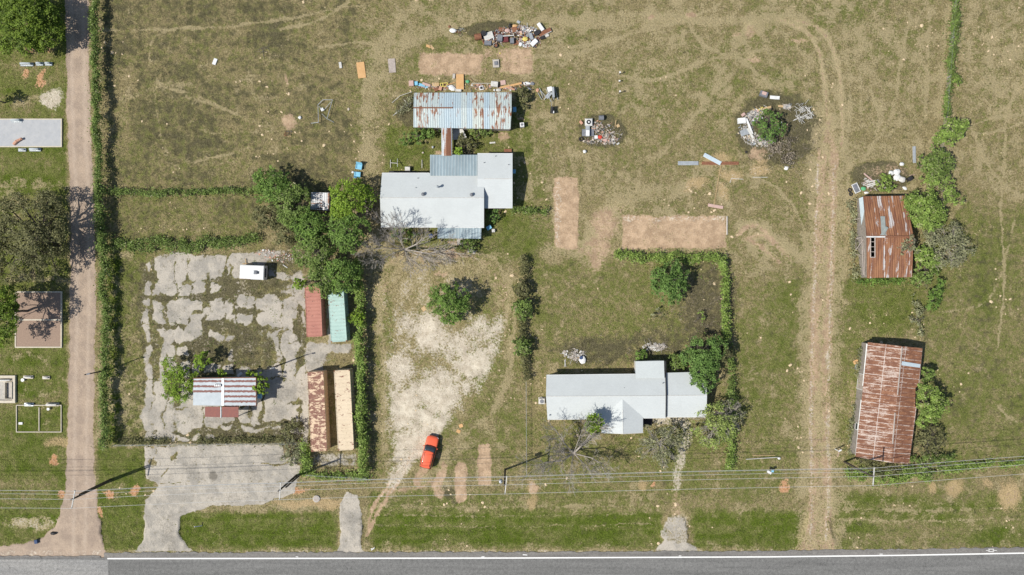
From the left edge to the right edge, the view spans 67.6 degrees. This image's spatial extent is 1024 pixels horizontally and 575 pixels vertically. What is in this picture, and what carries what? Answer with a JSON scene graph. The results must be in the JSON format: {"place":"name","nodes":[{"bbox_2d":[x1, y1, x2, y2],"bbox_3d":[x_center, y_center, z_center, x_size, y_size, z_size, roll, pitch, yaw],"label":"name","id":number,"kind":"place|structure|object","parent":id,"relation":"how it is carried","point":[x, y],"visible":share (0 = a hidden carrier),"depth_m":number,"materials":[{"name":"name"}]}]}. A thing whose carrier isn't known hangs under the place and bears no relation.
{"place":"outdoors","nodes":[
{"label":"outdoors","id":0,"kind":"place"},
{"bbox_2d":[0,0,105,557],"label":"dirt road","id":1,"kind":"structure","parent":0,"point":[77,529],"depth_m":120.02,"materials":[{"name":"soil"}]},
{"bbox_2d":[338,493,365,552],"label":"driveway","id":2,"kind":"structure","parent":0,"point":[350,518],"depth_m":119.99,"materials":[{"name":"concrete"}]},
{"bbox_2d":[0,0,1023,552],"bbox_3d":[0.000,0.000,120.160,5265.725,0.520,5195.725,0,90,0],"label":"ground","id":3,"kind":"structure","parent":0,"point":[590,240],"depth_m":120.02,"materials":[{"name":"plant"}]},
{"bbox_2d":[0,375,16,402],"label":"grave plot","id":4,"kind":"object","parent":3,"relation":"on","point":[14,381],"visible":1,"depth_m":119.76,"materials":[{"name":"beige concrete"}]},
{"bbox_2d":[0,280,28,351],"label":"oak tree","id":5,"kind":"object","parent":3,"relation":"on","point":[10,306],"visible":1,"depth_m":113.06,"materials":[{"name":"green plant"}]},
{"bbox_2d":[0,119,62,146],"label":"grave plot","id":6,"kind":"object","parent":3,"relation":"on","point":[39,132],"visible":1,"depth_m":119.87,"materials":[{"name":"beige concrete"}]},
{"bbox_2d":[0,0,65,56],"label":"oak tree","id":7,"kind":"object","parent":3,"relation":"on","point":[36,13],"visible":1,"depth_m":114.78,"materials":[{"name":"green plant"}]},
{"bbox_2d":[0,188,70,290],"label":"live oak","id":8,"kind":"object","parent":3,"relation":"on","point":[41,233],"visible":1,"depth_m":113.43,"materials":[{"name":"plant"}]},
{"bbox_2d":[15,291,62,347],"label":"grave plot","id":9,"kind":"object","parent":3,"relation":"on","point":[41,325],"visible":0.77,"depth_m":119.86,"materials":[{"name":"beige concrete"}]},
{"bbox_2d":[79,478,110,494],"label":"utility pole","id":10,"kind":"object","parent":3,"relation":"on","point":[95,486],"visible":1,"depth_m":115.97,"materials":[{"name":"grey wood"}]},
{"bbox_2d":[35,456,1022,491],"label":"telephone line","id":11,"kind":"object","parent":10,"relation":"attached to","point":[488,477],"visible":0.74,"depth_m":114.19,"materials":[{"name":"metal"}]},
{"bbox_2d":[81,0,109,248],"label":"vine hedge","id":12,"kind":"object","parent":3,"relation":"on","point":[96,135],"visible":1,"depth_m":118.05,"materials":[{"name":"green plant"}]},
{"bbox_2d":[89,243,119,452],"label":"vine hedge","id":13,"kind":"object","parent":3,"relation":"on","point":[105,351],"visible":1,"depth_m":118.17,"materials":[{"name":"green plant"}]},
{"bbox_2d":[101,183,260,200],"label":"weedy hedge","id":14,"kind":"object","parent":3,"relation":"on","point":[213,191],"visible":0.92,"depth_m":119.20,"materials":[{"name":"green plant"}]},
{"bbox_2d":[104,230,262,256],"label":"weedy hedge","id":15,"kind":"object","parent":3,"relation":"on","point":[200,243],"visible":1,"depth_m":119.15,"materials":[{"name":"green plant"}]},
{"bbox_2d":[112,430,305,449],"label":"weedy hedge","id":16,"kind":"object","parent":3,"relation":"on","point":[152,440],"visible":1,"depth_m":119.50,"materials":[{"name":"green plant"}]},
{"bbox_2d":[118,245,307,444],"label":"weeds","id":17,"kind":"object","parent":3,"relation":"on","point":[207,347],"visible":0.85,"depth_m":119.95,"materials":[{"name":"green plant"}]},
{"bbox_2d":[136,444,300,551],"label":"concrete apron","id":18,"kind":"object","parent":3,"relation":"on","point":[242,466],"visible":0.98,"depth_m":119.99,"materials":[{"name":"concrete"}]},
{"bbox_2d":[140,249,354,465],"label":"cracked concrete","id":19,"kind":"object","parent":3,"relation":"on","point":[282,393],"visible":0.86,"depth_m":119.99,"materials":[{"name":"concrete"}]},
{"bbox_2d":[160,355,200,404],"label":"mesquite","id":20,"kind":"object","parent":19,"relation":"on","point":[180,376],"visible":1,"depth_m":116.85,"materials":[{"name":"green plant"}]},
{"bbox_2d":[193,376,261,417],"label":"filling station","id":21,"kind":"object","parent":19,"relation":"on","point":[223,391],"visible":0.94,"depth_m":116.92,"materials":[{"name":"metal"}]},
{"bbox_2d":[240,265,267,279],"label":"camper","id":22,"kind":"object","parent":19,"relation":"on","point":[254,272],"visible":1,"depth_m":118.00,"materials":[{"name":"white paint"}]},
{"bbox_2d":[250,371,269,394],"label":"fig tree","id":23,"kind":"object","parent":19,"relation":"on","point":[259,390],"visible":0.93,"depth_m":117.30,"materials":[{"name":"green plant"}]},
{"bbox_2d":[307,370,330,451],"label":"shipping container","id":24,"kind":"object","parent":19,"relation":"on","point":[319,410],"visible":1,"depth_m":117.45,"materials":[{"name":"metal"}]},
{"bbox_2d":[248,197,284,230],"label":"tree","id":25,"kind":"object","parent":3,"relation":"on","point":[267,219],"visible":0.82,"depth_m":116.59,"materials":[{"name":"green plant"}]},
{"bbox_2d":[252,164,292,208],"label":"tree","id":26,"kind":"object","parent":3,"relation":"on","point":[267,190],"visible":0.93,"depth_m":116.53,"materials":[{"name":"green plant"}]},
{"bbox_2d":[271,221,298,246],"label":"tree","id":27,"kind":"object","parent":3,"relation":"on","point":[291,239],"visible":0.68,"depth_m":117.21,"materials":[{"name":"green plant"}]},
{"bbox_2d":[273,182,310,227],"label":"tree","id":28,"kind":"object","parent":3,"relation":"on","point":[289,211],"visible":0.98,"depth_m":115.67,"materials":[{"name":"green plant"}]},
{"bbox_2d":[278,436,305,465],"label":"shrub","id":29,"kind":"object","parent":3,"relation":"on","point":[296,452],"visible":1,"depth_m":118.77,"materials":[{"name":"green plant"}]},
{"bbox_2d":[279,417,304,441],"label":"shrub","id":30,"kind":"object","parent":3,"relation":"on","point":[287,429],"visible":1,"depth_m":118.87,"materials":[{"name":"green plant"}]},
{"bbox_2d":[285,474,301,487],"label":"utility pole","id":31,"kind":"object","parent":3,"relation":"on","point":[299,475],"visible":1,"depth_m":115.76,"materials":[{"name":"grey wood"}]},
{"bbox_2d":[67,460,1012,494],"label":"power line","id":32,"kind":"object","parent":31,"relation":"attached to","point":[529,479],"visible":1,"depth_m":113.04,"materials":[{"name":"metal"}]},
{"bbox_2d":[295,438,314,476],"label":"vine hedge","id":33,"kind":"object","parent":3,"relation":"on","point":[306,463],"visible":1,"depth_m":118.52,"materials":[{"name":"green plant"}]},
{"bbox_2d":[287,206,328,246],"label":"tree","id":34,"kind":"object","parent":3,"relation":"on","point":[314,218],"visible":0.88,"depth_m":115.33,"materials":[{"name":"green plant"}]},
{"bbox_2d":[290,226,337,275],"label":"tree","id":35,"kind":"object","parent":3,"relation":"on","point":[318,259],"visible":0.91,"depth_m":115.86,"materials":[{"name":"green plant"}]},
{"bbox_2d":[305,286,325,336],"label":"shipping container","id":36,"kind":"object","parent":3,"relation":"on","point":[315,315],"visible":0.86,"depth_m":117.45,"materials":[{"name":"metal"}]},
{"bbox_2d":[311,192,330,209],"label":"shed","id":37,"kind":"structure","parent":3,"relation":"on","point":[319,201],"depth_m":117.96,"materials":[{"name":"white metal"}]},
{"bbox_2d":[302,262,340,299],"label":"tree","id":38,"kind":"object","parent":3,"relation":"on","point":[321,284],"visible":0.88,"depth_m":115.04,"materials":[{"name":"green plant"}]},
{"bbox_2d":[297,467,375,484],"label":"weedy hedge","id":39,"kind":"object","parent":3,"relation":"on","point":[338,474],"visible":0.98,"depth_m":119.45,"materials":[{"name":"green plant"}]},
{"bbox_2d":[328,289,349,341],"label":"shipping container","id":40,"kind":"object","parent":3,"relation":"on","point":[339,322],"visible":0.83,"depth_m":117.45,"materials":[{"name":"metal"}]},
{"bbox_2d":[324,253,362,296],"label":"tree","id":41,"kind":"object","parent":3,"relation":"on","point":[346,271],"visible":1,"depth_m":114.96,"materials":[{"name":"green plant"}]},
{"bbox_2d":[334,368,356,450],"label":"shipping container","id":42,"kind":"object","parent":3,"relation":"on","point":[344,398],"visible":0.99,"depth_m":117.45,"materials":[{"name":"metal"}]},
{"bbox_2d":[324,207,371,253],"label":"tree","id":43,"kind":"object","parent":3,"relation":"on","point":[349,237],"visible":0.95,"depth_m":114.47,"materials":[{"name":"green plant"}]},
{"bbox_2d":[323,177,379,223],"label":"tree","id":44,"kind":"object","parent":3,"relation":"on","point":[346,203],"visible":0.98,"depth_m":114.80,"materials":[{"name":"green plant"}]},
{"bbox_2d":[350,256,376,478],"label":"vine hedge","id":45,"kind":"object","parent":3,"relation":"on","point":[361,404],"visible":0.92,"depth_m":118.20,"materials":[{"name":"green plant"}]},
{"bbox_2d":[352,212,480,277],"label":"bare tree","id":46,"kind":"object","parent":3,"relation":"on","point":[407,248],"visible":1,"depth_m":115.46,"materials":[{"name":"grey plant"}]},
{"bbox_2d":[398,128,440,145],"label":"shrub","id":47,"kind":"object","parent":3,"relation":"on","point":[428,134],"visible":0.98,"depth_m":118.59,"materials":[{"name":"green plant"}]},
{"bbox_2d":[420,434,438,468],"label":"parked car","id":48,"kind":"object","parent":3,"relation":"on","point":[429,451],"visible":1,"depth_m":118.58,"materials":[{"name":"orange paint"}]},
{"bbox_2d":[378,312,503,498],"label":"gravel yard","id":49,"kind":"structure","parent":3,"relation":"on","point":[409,372],"depth_m":120.02,"materials":[{"name":"gravel"}]},
{"bbox_2d":[441,128,452,155],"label":"covered walkway","id":50,"kind":"structure","parent":3,"relation":"on","point":[446,141],"depth_m":117.61,"materials":[{"name":"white metal"}]},
{"bbox_2d":[380,153,515,244],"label":"grey house","id":51,"kind":"structure","parent":3,"relation":"on","point":[448,195],"depth_m":117.04,"materials":[{"name":"metal"}]},
{"bbox_2d":[425,281,471,324],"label":"yard tree","id":52,"kind":"object","parent":3,"relation":"on","point":[449,303],"visible":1,"depth_m":115.95,"materials":[{"name":"green plant"}]},
{"bbox_2d":[413,92,515,130],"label":"long shed","id":53,"kind":"structure","parent":3,"relation":"on","point":[475,111],"depth_m":117.17,"materials":[{"name":"metal"}]},
{"bbox_2d":[188,112,824,466],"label":"scrub","id":54,"kind":"object","parent":3,"relation":"on","point":[601,333],"visible":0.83,"depth_m":119.88,"materials":[{"name":"plant"}]},
{"bbox_2d":[482,24,540,47],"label":"rubble","id":55,"kind":"object","parent":3,"relation":"on","point":[520,34],"visible":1,"depth_m":119.80,"materials":[{"name":"metal"}]},
{"bbox_2d":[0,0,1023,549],"bbox_3d":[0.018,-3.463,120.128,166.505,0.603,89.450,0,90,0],"label":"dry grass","id":56,"kind":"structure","parent":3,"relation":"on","point":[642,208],"depth_m":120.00,"materials":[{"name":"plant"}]},
{"bbox_2d":[510,297,532,321],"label":"shrub","id":57,"kind":"object","parent":3,"relation":"on","point":[519,304],"visible":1,"depth_m":117.87,"materials":[{"name":"green plant"}]},
{"bbox_2d":[511,278,531,297],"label":"shrub","id":58,"kind":"object","parent":3,"relation":"on","point":[524,286],"visible":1,"depth_m":118.16,"materials":[{"name":"green plant"}]},
{"bbox_2d":[511,336,532,356],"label":"shrub","id":59,"kind":"object","parent":3,"relation":"on","point":[525,343],"visible":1,"depth_m":118.11,"materials":[{"name":"green plant"}]},
{"bbox_2d":[515,252,533,387],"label":"vine hedge","id":60,"kind":"object","parent":3,"relation":"on","point":[523,270],"visible":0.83,"depth_m":118.87,"materials":[{"name":"green plant"}]},
{"bbox_2d":[510,203,549,219],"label":"weedy hedge","id":61,"kind":"object","parent":3,"relation":"on","point":[528,210],"visible":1,"depth_m":119.37,"materials":[{"name":"green plant"}]},
{"bbox_2d":[97,0,1001,498],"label":"dead weeds","id":62,"kind":"object","parent":3,"relation":"on","point":[351,138],"visible":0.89,"depth_m":119.94,"materials":[{"name":"plant"}]},
{"bbox_2d":[97,0,1020,547],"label":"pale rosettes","id":63,"kind":"object","parent":3,"relation":"on","point":[597,288],"visible":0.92,"depth_m":119.96,"materials":[{"name":"plant"}]},
{"bbox_2d":[515,413,618,494],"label":"bare tree","id":64,"kind":"object","parent":3,"relation":"on","point":[593,422],"visible":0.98,"depth_m":114.68,"materials":[{"name":"grey plant"}]},
{"bbox_2d":[583,120,622,145],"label":"rubble","id":65,"kind":"object","parent":3,"relation":"on","point":[609,140],"visible":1,"depth_m":119.89,"materials":[{"name":"brick"}]},
{"bbox_2d":[546,360,706,433],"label":"white roofed house","id":66,"kind":"structure","parent":3,"relation":"on","point":[624,403],"depth_m":117.01,"materials":[{"name":"grey"}]},
{"bbox_2d":[635,424,686,470],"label":"sparse tree","id":67,"kind":"object","parent":3,"relation":"on","point":[666,442],"visible":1,"depth_m":116.72,"materials":[{"name":"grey plant"}]},
{"bbox_2d":[613,246,726,269],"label":"vine hedge","id":68,"kind":"object","parent":3,"relation":"on","point":[660,258],"visible":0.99,"depth_m":119.16,"materials":[{"name":"green plant"}]},
{"bbox_2d":[650,259,690,305],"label":"yard tree","id":69,"kind":"object","parent":3,"relation":"on","point":[667,282],"visible":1,"depth_m":116.61,"materials":[{"name":"green plant"}]},
{"bbox_2d":[678,334,728,379],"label":"lot tree","id":70,"kind":"object","parent":3,"relation":"on","point":[712,354],"visible":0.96,"depth_m":115.64,"materials":[{"name":"green plant"}]},
{"bbox_2d":[689,360,721,394],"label":"lot tree","id":71,"kind":"object","parent":3,"relation":"on","point":[697,378],"visible":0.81,"depth_m":116.17,"materials":[{"name":"green plant"}]},
{"bbox_2d":[690,400,738,451],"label":"sparse tree","id":72,"kind":"object","parent":3,"relation":"on","point":[720,432],"visible":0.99,"depth_m":116.49,"materials":[{"name":"green plant"}]},
{"bbox_2d":[716,257,735,343],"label":"vine hedge","id":73,"kind":"object","parent":3,"relation":"on","point":[724,288],"visible":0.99,"depth_m":118.78,"materials":[{"name":"green plant"}]},
{"bbox_2d":[719,428,740,474],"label":"vine hedge","id":74,"kind":"object","parent":3,"relation":"on","point":[731,459],"visible":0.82,"depth_m":119.07,"materials":[{"name":"green plant"}]},
{"bbox_2d":[714,399,746,431],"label":"sparse tree","id":75,"kind":"object","parent":3,"relation":"on","point":[733,408],"visible":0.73,"depth_m":117.48,"materials":[{"name":"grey plant"}]},
{"bbox_2d":[725,342,745,429],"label":"weedy hedge","id":76,"kind":"object","parent":3,"relation":"on","point":[730,389],"visible":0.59,"depth_m":118.72,"materials":[{"name":"green plant"}]},
{"bbox_2d":[738,103,793,146],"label":"rubble","id":77,"kind":"object","parent":3,"relation":"on","point":[786,106],"visible":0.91,"depth_m":119.87,"materials":[{"name":"white plastic"}]},
{"bbox_2d":[752,108,786,143],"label":"tree","id":78,"kind":"object","parent":3,"relation":"on","point":[771,131],"visible":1,"depth_m":117.57,"materials":[{"name":"green plant"}]},
{"bbox_2d":[765,130,797,168],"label":"dead brush","id":79,"kind":"object","parent":3,"relation":"on","point":[776,149],"visible":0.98,"depth_m":119.49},
{"bbox_2d":[844,347,862,454],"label":"weedy hedge","id":80,"kind":"object","parent":3,"relation":"on","point":[852,421],"visible":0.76,"depth_m":119.57,"materials":[{"name":"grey plant"}]},
{"bbox_2d":[845,198,861,282],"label":"weedy hedge","id":81,"kind":"object","parent":3,"relation":"on","point":[849,205],"visible":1,"depth_m":119.53,"materials":[{"name":"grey plant"}]},
{"bbox_2d":[843,461,874,484],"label":"utility pole","id":82,"kind":"object","parent":3,"relation":"on","point":[849,464],"visible":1,"depth_m":113.80,"materials":[{"name":"grey wood"}]},
{"bbox_2d":[0,456,1021,490],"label":"power line","id":83,"kind":"object","parent":82,"relation":"attached to","point":[500,476],"visible":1,"depth_m":110.89,"materials":[{"name":"metal"}]},
{"bbox_2d":[68,465,1014,499],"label":"power line","id":84,"kind":"object","parent":82,"relation":"attached to","point":[547,483],"visible":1,"depth_m":110.80,"materials":[{"name":"metal"}]},
{"bbox_2d":[66,474,1017,508],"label":"power line","id":85,"kind":"object","parent":82,"relation":"attached to","point":[552,492],"visible":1,"depth_m":110.74,"materials":[{"name":"metal"}]},
{"bbox_2d":[856,457,902,479],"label":"shrub","id":86,"kind":"object","parent":3,"relation":"on","point":[880,474],"visible":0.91,"depth_m":118.98,"materials":[{"name":"green plant"}]},
{"bbox_2d":[850,275,915,290],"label":"weedy hedge","id":87,"kind":"object","parent":3,"relation":"on","point":[887,282],"visible":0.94,"depth_m":119.54,"materials":[{"name":"green plant"}]},
{"bbox_2d":[857,196,912,277],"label":"holed barn","id":88,"kind":"structure","parent":3,"relation":"on","point":[884,222],"depth_m":117.08,"materials":[{"name":"brown metal"}]},
{"bbox_2d":[850,342,921,463],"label":"rusty barn","id":89,"kind":"structure","parent":3,"relation":"on","point":[888,379],"depth_m":117.00,"materials":[{"name":"brown metal"}]},
{"bbox_2d":[875,173,897,192],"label":"shrub","id":90,"kind":"object","parent":3,"relation":"on","point":[884,178],"visible":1,"depth_m":119.06,"materials":[{"name":"green plant"}]},
{"bbox_2d":[901,189,948,232],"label":"tree","id":91,"kind":"object","parent":3,"relation":"on","point":[929,216],"visible":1,"depth_m":116.63,"materials":[{"name":"green plant"}]},
{"bbox_2d":[911,260,940,289],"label":"tree","id":92,"kind":"object","parent":3,"relation":"on","point":[929,274],"visible":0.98,"depth_m":118.25,"materials":[{"name":"green plant"}]},
{"bbox_2d":[913,243,940,270],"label":"tree","id":93,"kind":"object","parent":3,"relation":"on","point":[926,253],"visible":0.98,"depth_m":117.71,"materials":[{"name":"green plant"}]},
{"bbox_2d":[900,451,955,481],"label":"shrub","id":94,"kind":"object","parent":3,"relation":"on","point":[947,457],"visible":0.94,"depth_m":118.80,"materials":[{"name":"green plant"}]},
{"bbox_2d":[914,421,945,456],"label":"tree","id":95,"kind":"object","parent":3,"relation":"on","point":[921,440],"visible":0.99,"depth_m":118.08,"materials":[{"name":"green plant"}]},
{"bbox_2d":[843,454,1023,487],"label":"weedy hedge","id":96,"kind":"object","parent":3,"relation":"on","point":[1008,464],"visible":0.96,"depth_m":119.43,"materials":[{"name":"green plant"}]},
{"bbox_2d":[915,383,951,429],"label":"tree","id":97,"kind":"object","parent":3,"relation":"on","point":[939,407],"visible":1,"depth_m":116.67,"materials":[{"name":"green plant"}]},
{"bbox_2d":[925,278,945,311],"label":"bush","id":98,"kind":"object","parent":3,"relation":"on","point":[938,293],"visible":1,"depth_m":118.46,"materials":[{"name":"green plant"}]},
{"bbox_2d":[917,144,955,185],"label":"tree","id":99,"kind":"object","parent":3,"relation":"on","point":[932,162],"visible":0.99,"depth_m":117.30,"materials":[{"name":"green plant"}]},
{"bbox_2d":[918,172,966,205],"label":"bush","id":100,"kind":"object","parent":3,"relation":"on","point":[949,188],"visible":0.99,"depth_m":118.07,"materials":[{"name":"green plant"}]},
{"bbox_2d":[921,221,976,270],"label":"tree","id":101,"kind":"object","parent":3,"relation":"on","point":[950,240],"visible":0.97,"depth_m":117.58,"materials":[{"name":"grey plant"}]},
{"bbox_2d":[932,117,970,148],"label":"bush","id":102,"kind":"object","parent":3,"relation":"on","point":[958,131],"visible":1,"depth_m":117.64,"materials":[{"name":"green plant"}]},
{"bbox_2d":[941,0,964,117],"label":"vine hedge","id":103,"kind":"object","parent":3,"relation":"on","point":[950,61],"visible":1,"depth_m":119.13,"materials":[{"name":"green plant"}]},
{"bbox_2d":[0,552,1023,574],"bbox_3d":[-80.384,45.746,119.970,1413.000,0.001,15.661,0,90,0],"label":"highway","id":104,"kind":"structure","parent":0,"point":[998,564],"depth_m":119.97,"materials":[{"name":"asphalt"}]},
{"bbox_2d":[0,559,107,574],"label":"road patch","id":105,"kind":"object","parent":104,"relation":"on","point":[55,567],"visible":1,"depth_m":119.97,"materials":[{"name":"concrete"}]},
{"bbox_2d":[107,552,1023,558],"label":"edge line","id":106,"kind":"object","parent":104,"relation":"on","point":[586,557],"visible":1,"depth_m":119.96,"materials":[{"name":"paint"}]},
{"bbox_2d":[104,547,1023,557],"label":"road shoulder","id":107,"kind":"object","parent":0,"point":[338,554],"visible":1,"depth_m":119.99},
{"bbox_2d":[655,517,697,551],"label":"gravel driveway","id":108,"kind":"structure","parent":0,"point":[673,534],"depth_m":119.99,"materials":[{"name":"gravel"}]},
{"bbox_2d":[792,110,840,550],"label":"dirt track","id":109,"kind":"structure","parent":0,"point":[819,336],"depth_m":120.03,"materials":[{"name":"soil"}]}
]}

